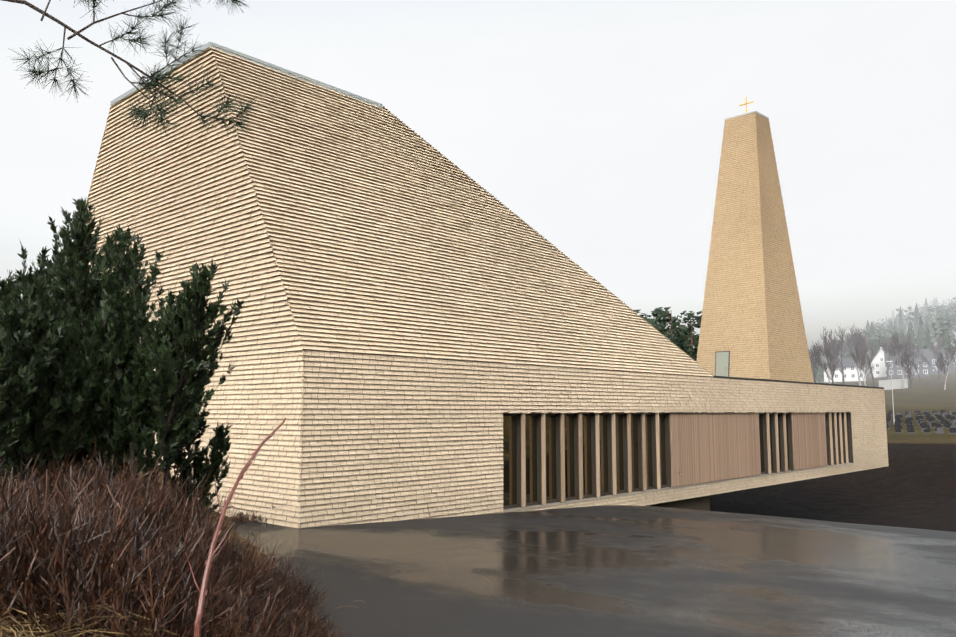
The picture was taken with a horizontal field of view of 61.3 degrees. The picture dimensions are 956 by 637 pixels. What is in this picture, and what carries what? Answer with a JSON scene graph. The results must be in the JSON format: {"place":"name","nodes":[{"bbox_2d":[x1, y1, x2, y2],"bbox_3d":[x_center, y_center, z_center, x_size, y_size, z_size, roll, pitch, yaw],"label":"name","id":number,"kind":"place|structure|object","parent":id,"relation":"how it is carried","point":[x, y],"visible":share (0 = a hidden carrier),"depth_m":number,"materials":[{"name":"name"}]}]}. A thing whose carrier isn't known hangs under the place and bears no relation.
{"place":"outdoors","nodes":[
{"label":"outdoors","id":0,"kind":"place"},
{"bbox_2d":[0,331,955,636],"bbox_3d":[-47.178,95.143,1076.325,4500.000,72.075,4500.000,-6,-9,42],"label":"ground","id":1,"kind":"structure","parent":0,"point":[912,485],"depth_m":61.44,"materials":[{"name":"black asphalt"}]},
{"bbox_2d":[0,196,244,525],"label":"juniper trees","id":2,"kind":"object","parent":1,"relation":"on","point":[76,358],"visible":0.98,"depth_m":8.70,"materials":[{"name":"green plant"}]},
{"bbox_2d":[1,0,261,136],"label":"pine branch","id":3,"kind":"object","parent":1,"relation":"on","point":[154,80],"visible":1,"depth_m":3.18,"materials":[{"name":"green plant"}]},
{"bbox_2d":[0,432,351,636],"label":"heather bushes","id":4,"kind":"object","parent":1,"relation":"on","point":[98,517],"visible":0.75,"depth_m":4.00,"materials":[{"name":"brown plant"}]},
{"bbox_2d":[0,471,357,636],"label":"dry grass tufts","id":5,"kind":"object","parent":1,"relation":"on","point":[44,631],"visible":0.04,"depth_m":3.28,"materials":[{"name":"brown plant"}]},
{"bbox_2d":[185,418,285,636],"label":"bare branch","id":6,"kind":"object","parent":1,"relation":"on","point":[199,612],"visible":1,"depth_m":3.32,"materials":[{"name":"brown plant"}]},
{"bbox_2d":[86,45,888,527],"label":"church building","id":7,"kind":"structure","parent":1,"relation":"on","point":[418,315],"depth_m":24.95,"materials":[{"name":"beige brick"}]},
{"bbox_2d":[110,42,883,509],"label":"metal trim","id":8,"kind":"structure","parent":7,"relation":"attached to","point":[722,364],"depth_m":27.20,"materials":[{"name":"grey metal"}]},
{"bbox_2d":[502,412,853,512],"bbox_3d":[11.754,5.942,37.627,0.345,3.152,32.640,-6,-9,42],"label":"window band","id":9,"kind":"object","parent":7,"relation":"in","point":[555,459],"visible":1,"depth_m":32.63,"materials":[{"name":"brown wood"}]},
{"bbox_2d":[228,505,955,636],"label":"asphalt forecourt","id":10,"kind":"structure","parent":1,"relation":"on","point":[621,571],"depth_m":13.68,"materials":[{"name":"grey asphalt"}]},
{"bbox_2d":[633,307,702,360],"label":"pine trees","id":11,"kind":"object","parent":1,"relation":"on","point":[684,338],"visible":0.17,"depth_m":82.05,"materials":[{"name":"green plant"}]},
{"bbox_2d":[822,356,866,381],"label":"long white house","id":12,"kind":"structure","parent":1,"relation":"on","point":[850,371],"depth_m":297.81,"materials":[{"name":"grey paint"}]},
{"bbox_2d":[871,347,886,377],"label":"house","id":13,"kind":"structure","parent":1,"relation":"on","point":[880,367],"depth_m":312.79,"materials":[{"name":"grey paint"}]},
{"bbox_2d":[808,324,955,393],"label":"bare trees","id":14,"kind":"object","parent":1,"relation":"on","point":[860,348],"visible":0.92,"depth_m":251.04,"materials":[{"name":"grey plant"}]},
{"bbox_2d":[810,296,955,381],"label":"forest trees","id":15,"kind":"object","parent":1,"relation":"on","point":[926,324],"visible":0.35,"depth_m":402.46,"materials":[{"name":"grey plant"}]},
{"bbox_2d":[886,361,894,421],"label":"lamp post","id":16,"kind":"object","parent":1,"relation":"on","point":[892,392],"visible":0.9,"depth_m":118.16,"materials":[{"name":"grey metal"}]},
{"bbox_2d":[878,378,907,389],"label":"sign board","id":17,"kind":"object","parent":1,"relation":"on","point":[895,384],"depth_m":250.58,"materials":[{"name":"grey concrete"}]},
{"bbox_2d":[884,349,930,377],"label":"grey house","id":18,"kind":"structure","parent":1,"relation":"on","point":[923,368],"depth_m":298.15,"materials":[{"name":"grey paint"}]},
{"bbox_2d":[885,410,955,433],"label":"cemetery headstones","id":19,"kind":"object","parent":1,"relation":"on","point":[924,426],"visible":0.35,"depth_m":117.50,"materials":[{"name":"black stone"}]},
{"bbox_2d":[930,345,954,374],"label":"grey house","id":20,"kind":"structure","parent":1,"relation":"on","point":[935,367],"depth_m":303.29,"materials":[{"name":"grey paint"}]},
{"bbox_2d":[0,0,955,357],"label":"sky","id":21,"kind":"structure","parent":0,"point":[599,124],"materials":[{"name":"white"}]}
]}

